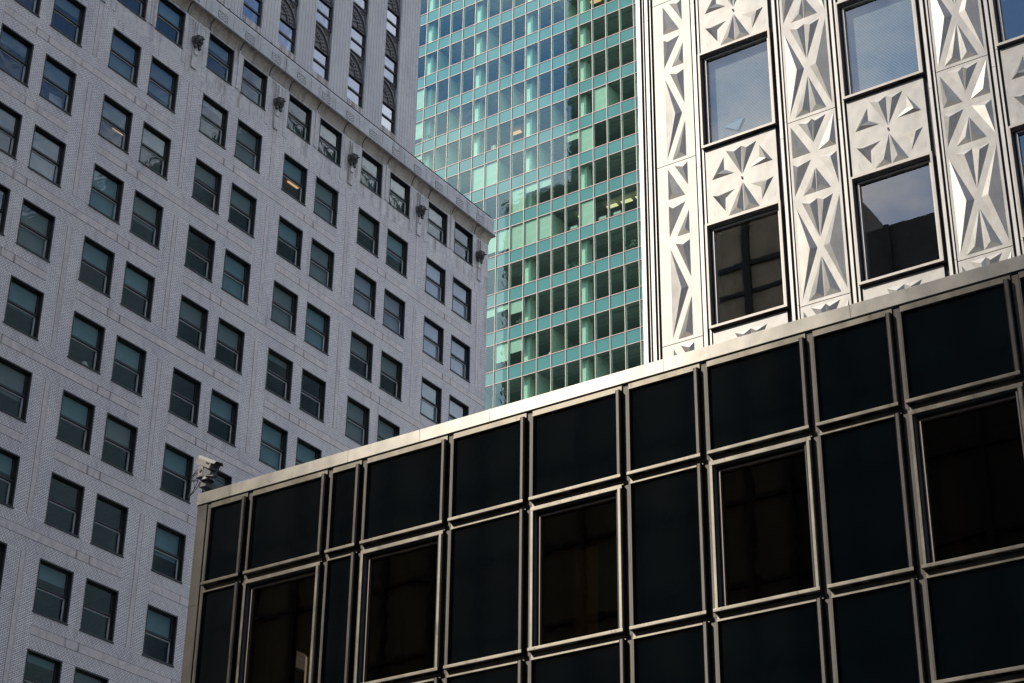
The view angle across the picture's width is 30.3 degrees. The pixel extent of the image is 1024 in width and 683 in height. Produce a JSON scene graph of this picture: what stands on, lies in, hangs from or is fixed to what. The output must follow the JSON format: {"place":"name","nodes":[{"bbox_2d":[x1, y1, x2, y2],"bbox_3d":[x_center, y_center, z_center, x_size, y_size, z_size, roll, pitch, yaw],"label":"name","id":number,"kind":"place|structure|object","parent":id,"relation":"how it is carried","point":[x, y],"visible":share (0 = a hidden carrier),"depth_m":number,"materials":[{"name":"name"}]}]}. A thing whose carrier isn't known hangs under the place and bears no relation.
{"place":"outdoors","nodes":[
{"label":"outdoors","id":0,"kind":"place"},
{"bbox_2d":[415,0,643,410],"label":"glass office tower","id":1,"kind":"structure","parent":0,"point":[542,95],"depth_m":167.26,"materials":[{"name":"teal glass"}]},
{"bbox_2d":[495,342,507,369],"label":"window","id":2,"kind":"structure","parent":1,"relation":"in","point":[501,351],"depth_m":161.13,"materials":[{"name":"teal glass"}]},
{"bbox_2d":[509,338,521,365],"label":"window","id":3,"kind":"structure","parent":1,"relation":"in","point":[515,345],"depth_m":160.51,"materials":[{"name":"teal glass"}]},
{"bbox_2d":[509,299,521,326],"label":"window","id":4,"kind":"structure","parent":1,"relation":"in","point":[515,306],"depth_m":162.32,"materials":[{"name":"teal glass"}]},
{"bbox_2d":[580,199,592,226],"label":"window","id":5,"kind":"structure","parent":1,"relation":"in","point":[586,208],"depth_m":162.08,"materials":[{"name":"teal glass"}]},
{"bbox_3d":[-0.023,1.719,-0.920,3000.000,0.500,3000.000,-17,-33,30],"label":"ground","id":6,"kind":"structure","parent":0,"visible":0},
{"bbox_2d":[0,0,495,682],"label":"brick office building","id":7,"kind":"structure","parent":6,"relation":"on","point":[242,240],"depth_m":82.08,"materials":[{"name":"brick"}]},
{"bbox_2d":[0,541,7,598],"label":"window","id":8,"kind":"structure","parent":7,"relation":"in","point":[3,546],"depth_m":68.56,"materials":[{"name":"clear glass"}]},
{"bbox_2d":[0,183,10,235],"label":"window","id":9,"kind":"structure","parent":7,"relation":"in","point":[4,191],"depth_m":73.34,"materials":[{"name":"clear glass"}]},
{"bbox_2d":[0,447,20,508],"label":"window","id":10,"kind":"structure","parent":7,"relation":"in","point":[9,461],"depth_m":70.05,"materials":[{"name":"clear glass"}]},
{"bbox_2d":[0,101,22,159],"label":"window","id":11,"kind":"structure","parent":7,"relation":"in","point":[9,117],"depth_m":74.82,"materials":[{"name":"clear glass"}]},
{"bbox_2d":[0,356,32,422],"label":"window","id":12,"kind":"structure","parent":7,"relation":"in","point":[15,380],"depth_m":71.47,"materials":[{"name":"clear glass"}]},
{"bbox_2d":[0,23,33,86],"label":"window","id":13,"kind":"structure","parent":7,"relation":"in","point":[10,38],"depth_m":76.30,"materials":[{"name":"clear glass"}]},
{"bbox_2d":[3,274,44,340],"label":"window","id":14,"kind":"structure","parent":7,"relation":"in","point":[23,297],"depth_m":73.07,"materials":[{"name":"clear glass"}]},
{"bbox_2d":[15,0,41,17],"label":"window","id":15,"kind":"structure","parent":7,"relation":"in","point":[37,3],"depth_m":77.82,"materials":[{"name":"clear glass"}]},
{"bbox_2d":[16,197,55,262],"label":"window","id":16,"kind":"structure","parent":7,"relation":"in","point":[36,225],"depth_m":74.61,"materials":[{"name":"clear glass"}]},
{"bbox_2d":[23,648,62,682],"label":"window","id":17,"kind":"structure","parent":7,"relation":"in","point":[36,658],"depth_m":69.13,"materials":[{"name":"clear glass"}]},
{"bbox_2d":[28,124,66,187],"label":"window","id":18,"kind":"structure","parent":7,"relation":"in","point":[47,154],"depth_m":76.26,"materials":[{"name":"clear glass"}]},
{"bbox_2d":[32,558,73,625],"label":"window","id":19,"kind":"structure","parent":7,"relation":"in","point":[49,572],"depth_m":70.60,"materials":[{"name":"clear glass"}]},
{"bbox_2d":[48,92,61,107],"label":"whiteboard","id":20,"kind":"object","parent":7,"relation":"on","point":[55,99],"visible":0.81,"depth_m":77.96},
{"bbox_2d":[39,53,76,115],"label":"window","id":21,"kind":"structure","parent":7,"relation":"in","point":[57,75],"depth_m":78.03,"materials":[{"name":"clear glass"}]},
{"bbox_2d":[44,472,84,537],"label":"window","id":22,"kind":"structure","parent":7,"relation":"in","point":[80,489],"depth_m":72.20,"materials":[{"name":"clear glass"}]},
{"bbox_2d":[50,0,86,47],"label":"window","id":23,"kind":"structure","parent":7,"relation":"in","point":[76,9],"depth_m":79.77,"materials":[{"name":"clear glass"}]},
{"bbox_2d":[56,389,95,454],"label":"window","id":24,"kind":"structure","parent":7,"relation":"in","point":[75,410],"depth_m":73.88,"materials":[{"name":"clear glass"}]},
{"bbox_2d":[67,310,105,374],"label":"window","id":25,"kind":"structure","parent":7,"relation":"in","point":[86,332],"depth_m":75.53,"materials":[{"name":"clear glass"}]},
{"bbox_2d":[73,666,108,682],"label":"window","id":26,"kind":"structure","parent":7,"relation":"in","point":[81,675],"depth_m":70.74,"materials":[{"name":"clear glass"}]},
{"bbox_2d":[78,235,114,297],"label":"window","id":27,"kind":"structure","parent":7,"relation":"in","point":[95,256],"depth_m":77.18,"materials":[{"name":"clear glass"}]},
{"bbox_2d":[79,578,118,643],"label":"window","id":28,"kind":"structure","parent":7,"relation":"in","point":[111,617],"depth_m":72.31,"materials":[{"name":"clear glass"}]},
{"bbox_2d":[88,163,123,224],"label":"window","id":29,"kind":"structure","parent":7,"relation":"in","point":[106,194],"depth_m":78.72,"materials":[{"name":"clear glass"}]},
{"bbox_2d":[90,493,128,557],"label":"window","id":30,"kind":"structure","parent":7,"relation":"in","point":[121,532],"depth_m":73.97,"materials":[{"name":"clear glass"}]},
{"bbox_2d":[98,93,132,154],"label":"window","id":31,"kind":"structure","parent":7,"relation":"in","point":[114,114],"depth_m":80.49,"materials":[{"name":"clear glass"}]},
{"bbox_2d":[101,412,137,475],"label":"window","id":32,"kind":"structure","parent":7,"relation":"in","point":[119,433],"depth_m":75.63,"materials":[{"name":"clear glass"}]},
{"bbox_2d":[108,27,141,86],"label":"window","id":33,"kind":"structure","parent":7,"relation":"in","point":[125,55],"depth_m":82.04,"materials":[{"name":"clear glass"}]},
{"bbox_2d":[111,335,146,396],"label":"window","id":34,"kind":"structure","parent":7,"relation":"in","point":[128,355],"depth_m":77.29,"materials":[{"name":"clear glass"}]},
{"bbox_2d":[117,0,147,21],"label":"window","id":35,"kind":"structure","parent":7,"relation":"in","point":[143,7],"depth_m":83.75,"materials":[{"name":"clear glass"}]},
{"bbox_2d":[120,260,154,321],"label":"window","id":36,"kind":"structure","parent":7,"relation":"in","point":[137,281],"depth_m":78.93,"materials":[{"name":"clear glass"}]},
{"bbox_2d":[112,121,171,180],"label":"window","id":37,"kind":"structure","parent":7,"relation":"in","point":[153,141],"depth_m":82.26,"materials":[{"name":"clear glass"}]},
{"bbox_2d":[130,189,163,249],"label":"window","id":38,"kind":"structure","parent":7,"relation":"in","point":[146,212],"depth_m":80.57,"materials":[{"name":"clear glass"}]},
{"bbox_2d":[142,604,177,667],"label":"window","id":39,"kind":"structure","parent":7,"relation":"in","point":[161,625],"depth_m":74.79,"materials":[{"name":"clear glass"}]},
{"bbox_2d":[147,55,178,113],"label":"window","id":40,"kind":"structure","parent":7,"relation":"in","point":[163,81],"depth_m":83.82,"materials":[{"name":"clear glass"}]},
{"bbox_2d":[151,521,185,583],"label":"window","id":41,"kind":"structure","parent":7,"relation":"in","point":[169,544],"depth_m":76.41,"materials":[{"name":"clear glass"}]},
{"bbox_2d":[155,0,185,48],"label":"window","id":42,"kind":"structure","parent":7,"relation":"in","point":[168,12],"depth_m":85.56,"materials":[{"name":"clear glass"}]},
{"bbox_2d":[160,442,193,503],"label":"window","id":43,"kind":"structure","parent":7,"relation":"in","point":[176,462],"depth_m":78.09,"materials":[{"name":"clear glass"}]},
{"bbox_2d":[168,367,201,426],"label":"window","id":44,"kind":"structure","parent":7,"relation":"in","point":[195,404],"depth_m":79.73,"materials":[{"name":"clear glass"}]},
{"bbox_2d":[176,294,208,353],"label":"window","id":45,"kind":"structure","parent":7,"relation":"in","point":[192,314],"depth_m":81.40,"materials":[{"name":"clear glass"}]},
{"bbox_2d":[184,224,215,282],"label":"window","id":46,"kind":"structure","parent":7,"relation":"in","point":[209,260],"depth_m":83.05,"materials":[{"name":"clear glass"}]},
{"bbox_2d":[192,157,221,214],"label":"window","id":47,"kind":"structure","parent":7,"relation":"in","point":[206,174],"depth_m":84.70,"materials":[{"name":"clear glass"}]},
{"bbox_2d":[199,93,228,149],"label":"window","id":48,"kind":"structure","parent":7,"relation":"in","point":[209,103],"depth_m":86.35,"materials":[{"name":"clear glass"}]},
{"bbox_2d":[202,470,231,492],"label":"window","id":49,"kind":"structure","parent":7,"relation":"in","point":[222,477],"depth_m":80.26,"materials":[{"name":"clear glass"}]},
{"bbox_2d":[206,32,234,85],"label":"window","id":50,"kind":"structure","parent":7,"relation":"in","point":[216,45],"depth_m":87.99,"materials":[{"name":"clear glass"}]},
{"bbox_2d":[207,388,238,447],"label":"window","id":51,"kind":"structure","parent":7,"relation":"in","point":[222,408],"depth_m":81.50,"materials":[{"name":"clear glass"}]},
{"bbox_2d":[214,317,244,374],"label":"window","id":52,"kind":"structure","parent":7,"relation":"in","point":[229,336],"depth_m":83.15,"materials":[{"name":"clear glass"}]},
{"bbox_2d":[221,248,250,304],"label":"window","id":53,"kind":"structure","parent":7,"relation":"in","point":[236,271],"depth_m":84.68,"materials":[{"name":"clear glass"}]},
{"bbox_2d":[228,182,256,237],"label":"window","id":54,"kind":"structure","parent":7,"relation":"in","point":[241,201],"depth_m":86.46,"materials":[{"name":"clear glass"}]},
{"bbox_2d":[234,118,262,173],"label":"window","id":55,"kind":"structure","parent":7,"relation":"in","point":[248,147],"depth_m":87.99,"materials":[{"name":"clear glass"}]},
{"bbox_2d":[243,0,262,26],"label":"window","id":56,"kind":"structure","parent":7,"relation":"in","point":[252,9],"depth_m":95.56,"materials":[{"name":"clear glass"}]},
{"bbox_2d":[240,58,267,110],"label":"window","id":57,"kind":"structure","parent":7,"relation":"in","point":[264,78],"depth_m":89.75,"materials":[{"name":"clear glass"}]},
{"bbox_2d":[259,417,287,470],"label":"window","id":58,"kind":"structure","parent":7,"relation":"in","point":[274,439],"depth_m":83.84,"materials":[{"name":"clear glass"}]},
{"bbox_2d":[265,347,292,403],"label":"window","id":59,"kind":"structure","parent":7,"relation":"in","point":[274,356],"depth_m":85.62,"materials":[{"name":"clear glass"}]},
{"bbox_2d":[270,280,297,335],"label":"window","id":60,"kind":"structure","parent":7,"relation":"in","point":[284,302],"depth_m":87.14,"materials":[{"name":"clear glass"}]},
{"bbox_2d":[278,17,295,53],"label":"window","id":61,"kind":"structure","parent":7,"relation":"in","point":[287,33],"depth_m":97.54,"materials":[{"name":"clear glass"}]},
{"bbox_2d":[276,215,302,269],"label":"window","id":62,"kind":"structure","parent":7,"relation":"in","point":[289,234],"depth_m":88.90,"materials":[{"name":"clear glass"}]},
{"bbox_2d":[281,153,307,206],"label":"window","id":63,"kind":"structure","parent":7,"relation":"in","point":[296,173],"depth_m":90.56,"materials":[{"name":"clear glass"}]},
{"bbox_2d":[286,94,311,144],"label":"window","id":64,"kind":"structure","parent":7,"relation":"in","point":[307,126],"depth_m":92.19,"materials":[{"name":"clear glass"}]},
{"bbox_2d":[295,437,321,465],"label":"window","id":65,"kind":"structure","parent":7,"relation":"in","point":[306,452],"depth_m":85.72,"materials":[{"name":"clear glass"}]},
{"bbox_2d":[299,368,325,422],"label":"window","id":66,"kind":"structure","parent":7,"relation":"in","point":[322,384],"depth_m":87.35,"materials":[{"name":"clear glass"}]},
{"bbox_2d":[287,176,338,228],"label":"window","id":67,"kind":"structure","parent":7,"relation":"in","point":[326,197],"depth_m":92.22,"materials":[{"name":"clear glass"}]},
{"bbox_2d":[304,301,330,355],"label":"window","id":68,"kind":"structure","parent":7,"relation":"in","point":[317,328],"depth_m":88.90,"materials":[{"name":"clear glass"}]},
{"bbox_2d":[313,45,328,80],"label":"window","id":69,"kind":"structure","parent":7,"relation":"in","point":[320,59],"depth_m":99.59,"materials":[{"name":"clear glass"}]},
{"bbox_2d":[309,238,334,290],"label":"window","id":70,"kind":"structure","parent":7,"relation":"in","point":[321,270],"depth_m":90.54,"materials":[{"name":"clear glass"}]},
{"bbox_2d":[316,0,332,33],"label":"window","id":71,"kind":"structure","parent":7,"relation":"in","point":[324,10],"depth_m":101.08,"materials":[{"name":"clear glass"}]},
{"bbox_2d":[318,118,341,167],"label":"window","id":72,"kind":"structure","parent":7,"relation":"in","point":[328,134],"depth_m":93.94,"materials":[{"name":"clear glass"}]},
{"bbox_2d":[347,73,362,107],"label":"window","id":73,"kind":"structure","parent":7,"relation":"in","point":[355,87],"depth_m":101.73,"materials":[{"name":"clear glass"}]},
{"bbox_2d":[345,396,369,445],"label":"window","id":74,"kind":"structure","parent":7,"relation":"in","point":[357,415],"depth_m":89.71,"materials":[{"name":"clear glass"}]},
{"bbox_2d":[350,25,365,60],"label":"window","id":75,"kind":"structure","parent":7,"relation":"in","point":[358,39],"depth_m":103.20,"materials":[{"name":"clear glass"}]},
{"bbox_2d":[353,0,367,13],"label":"window","id":76,"kind":"structure","parent":7,"relation":"in","point":[362,4],"depth_m":104.62,"materials":[{"name":"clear glass"}]},
{"bbox_2d":[349,330,373,382],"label":"window","id":77,"kind":"structure","parent":7,"relation":"in","point":[361,348],"depth_m":91.45,"materials":[{"name":"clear glass"}]},
{"bbox_2d":[353,267,376,319],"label":"window","id":78,"kind":"structure","parent":7,"relation":"in","point":[364,296],"depth_m":93.01,"materials":[{"name":"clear glass"}]},
{"bbox_2d":[356,207,379,257],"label":"window","id":79,"kind":"structure","parent":7,"relation":"in","point":[368,225],"depth_m":94.77,"materials":[{"name":"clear glass"}]},
{"bbox_2d":[360,149,382,197],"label":"window","id":80,"kind":"structure","parent":7,"relation":"in","point":[368,161],"depth_m":96.43,"materials":[{"name":"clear glass"}]},
{"bbox_2d":[377,414,399,441],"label":"window","id":81,"kind":"structure","parent":7,"relation":"in","point":[387,429],"depth_m":91.59,"materials":[{"name":"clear glass"}]},
{"bbox_2d":[381,101,395,133],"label":"window","id":82,"kind":"structure","parent":7,"relation":"in","point":[388,113],"depth_m":103.88,"materials":[{"name":"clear glass"}]},
{"bbox_2d":[379,350,402,401],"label":"window","id":83,"kind":"structure","parent":7,"relation":"in","point":[391,368],"depth_m":93.21,"materials":[{"name":"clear glass"}]},
{"bbox_2d":[384,52,397,87],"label":"window","id":84,"kind":"structure","parent":7,"relation":"in","point":[390,65],"depth_m":105.36,"materials":[{"name":"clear glass"}]},
{"bbox_2d":[386,7,399,40],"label":"window","id":85,"kind":"structure","parent":7,"relation":"in","point":[393,19],"depth_m":106.89,"materials":[{"name":"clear glass"}]},
{"bbox_2d":[382,288,405,338],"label":"window","id":86,"kind":"structure","parent":7,"relation":"in","point":[394,307],"depth_m":94.77,"materials":[{"name":"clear glass"}]},
{"bbox_2d":[386,228,407,277],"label":"window","id":87,"kind":"structure","parent":7,"relation":"in","point":[397,247],"depth_m":96.50,"materials":[{"name":"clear glass"}]},
{"bbox_2d":[389,171,410,218],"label":"window","id":88,"kind":"structure","parent":7,"relation":"in","point":[399,189],"depth_m":98.16,"materials":[{"name":"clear glass"}]},
{"bbox_2d":[420,376,441,424],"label":"window","id":89,"kind":"structure","parent":7,"relation":"in","point":[431,394],"depth_m":95.56,"materials":[{"name":"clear glass"}]},
{"bbox_2d":[422,315,443,364],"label":"window","id":90,"kind":"structure","parent":7,"relation":"in","point":[433,334],"depth_m":97.21,"materials":[{"name":"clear glass"}]},
{"bbox_2d":[425,256,445,305],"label":"window","id":91,"kind":"structure","parent":7,"relation":"in","point":[435,282],"depth_m":98.88,"materials":[{"name":"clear glass"}]},
{"bbox_2d":[427,201,447,246],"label":"window","id":92,"kind":"structure","parent":7,"relation":"in","point":[436,217],"depth_m":100.61,"materials":[{"name":"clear glass"}]},
{"bbox_2d":[449,394,468,420],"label":"window","id":93,"kind":"structure","parent":7,"relation":"in","point":[457,409],"depth_m":97.47,"materials":[{"name":"clear glass"}]},
{"bbox_2d":[450,334,469,382],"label":"window","id":94,"kind":"structure","parent":7,"relation":"in","point":[460,351],"depth_m":98.98,"materials":[{"name":"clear glass"}]},
{"bbox_2d":[452,276,471,323],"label":"window","id":95,"kind":"structure","parent":7,"relation":"in","point":[462,294],"depth_m":100.64,"materials":[{"name":"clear glass"}]},
{"bbox_2d":[453,221,472,265],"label":"window","id":96,"kind":"structure","parent":7,"relation":"in","point":[469,248],"depth_m":102.35,"materials":[{"name":"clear glass"}]},
{"bbox_2d":[181,254,1023,682],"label":"dark glass building","id":97,"kind":"structure","parent":6,"relation":"on","point":[835,496],"depth_m":28.33,"materials":[{"name":"black glass"}]},
{"bbox_2d":[188,455,224,496],"bbox_3d":[-5.096,2.849,35.316,0.714,1.018,2.101,-17,-33,30],"label":"security camera","id":98,"kind":"object","parent":97,"relation":"attached to","point":[208,469],"visible":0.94,"depth_m":34.65,"materials":[{"name":"grey metal"}]},
{"bbox_2d":[235,557,322,682],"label":"window","id":99,"kind":"structure","parent":97,"relation":"in","point":[280,613],"depth_m":32.22,"materials":[{"name":"brown metal"}]},
{"bbox_2d":[354,526,445,682],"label":"window","id":100,"kind":"structure","parent":97,"relation":"in","point":[399,637],"depth_m":30.82,"materials":[{"name":"brown metal"}]},
{"bbox_2d":[527,480,626,653],"bbox_3d":[1.011,3.459,29.052,1.707,2.479,0.212,-17,-33,30],"label":"window","id":101,"kind":"structure","parent":97,"relation":"in","point":[578,555],"depth_m":29.10,"materials":[{"name":"black glass"}]},
{"bbox_2d":[709,432,823,614],"bbox_3d":[3.673,2.633,27.442,1.698,2.479,0.212,-17,-33,30],"label":"window","id":102,"kind":"structure","parent":97,"relation":"in","point":[766,546],"depth_m":27.49,"materials":[{"name":"black glass"}]},
{"bbox_2d":[908,377,1023,571],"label":"window","id":103,"kind":"structure","parent":97,"relation":"in","point":[968,447],"depth_m":25.93,"materials":[{"name":"black glass"}]},
{"bbox_2d":[635,0,1023,363],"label":"metal panel tower","id":104,"kind":"structure","parent":6,"relation":"on","point":[868,149],"depth_m":35.69,"materials":[{"name":"metal"}]},
{"bbox_2d":[697,28,777,150],"bbox_3d":[4.472,-4.887,37.081,1.600,2.260,0.375,-17,-33,30],"label":"window","id":105,"kind":"structure","parent":104,"relation":"in","point":[706,104],"depth_m":37.18,"materials":[{"name":"metal"}]},
{"bbox_2d":[705,200,789,330],"bbox_3d":[4.425,-1.360,35.194,1.600,2.260,0.375,-17,-33,30],"label":"window","id":106,"kind":"structure","parent":104,"relation":"in","point":[715,315],"depth_m":35.35,"materials":[{"name":"metal"}]},
{"bbox_2d":[834,0,925,102],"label":"window","id":107,"kind":"structure","parent":104,"relation":"in","point":[846,61],"depth_m":35.63,"materials":[{"name":"metal"}]},
{"bbox_2d":[849,151,946,287],"bbox_3d":[6.915,-2.122,33.708,1.600,2.260,0.375,-17,-33,30],"label":"window","id":108,"kind":"structure","parent":104,"relation":"in","point":[856,189],"depth_m":33.86,"materials":[{"name":"metal"}]},
{"bbox_2d":[990,0,1023,49],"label":"window","id":109,"kind":"structure","parent":104,"relation":"in","point":[1001,40],"depth_m":34.06,"materials":[{"name":"metal"}]},
{"bbox_2d":[1007,121,1023,238],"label":"window","id":110,"kind":"structure","parent":104,"relation":"in","point":[1015,138],"depth_m":32.69,"materials":[{"name":"metal"}]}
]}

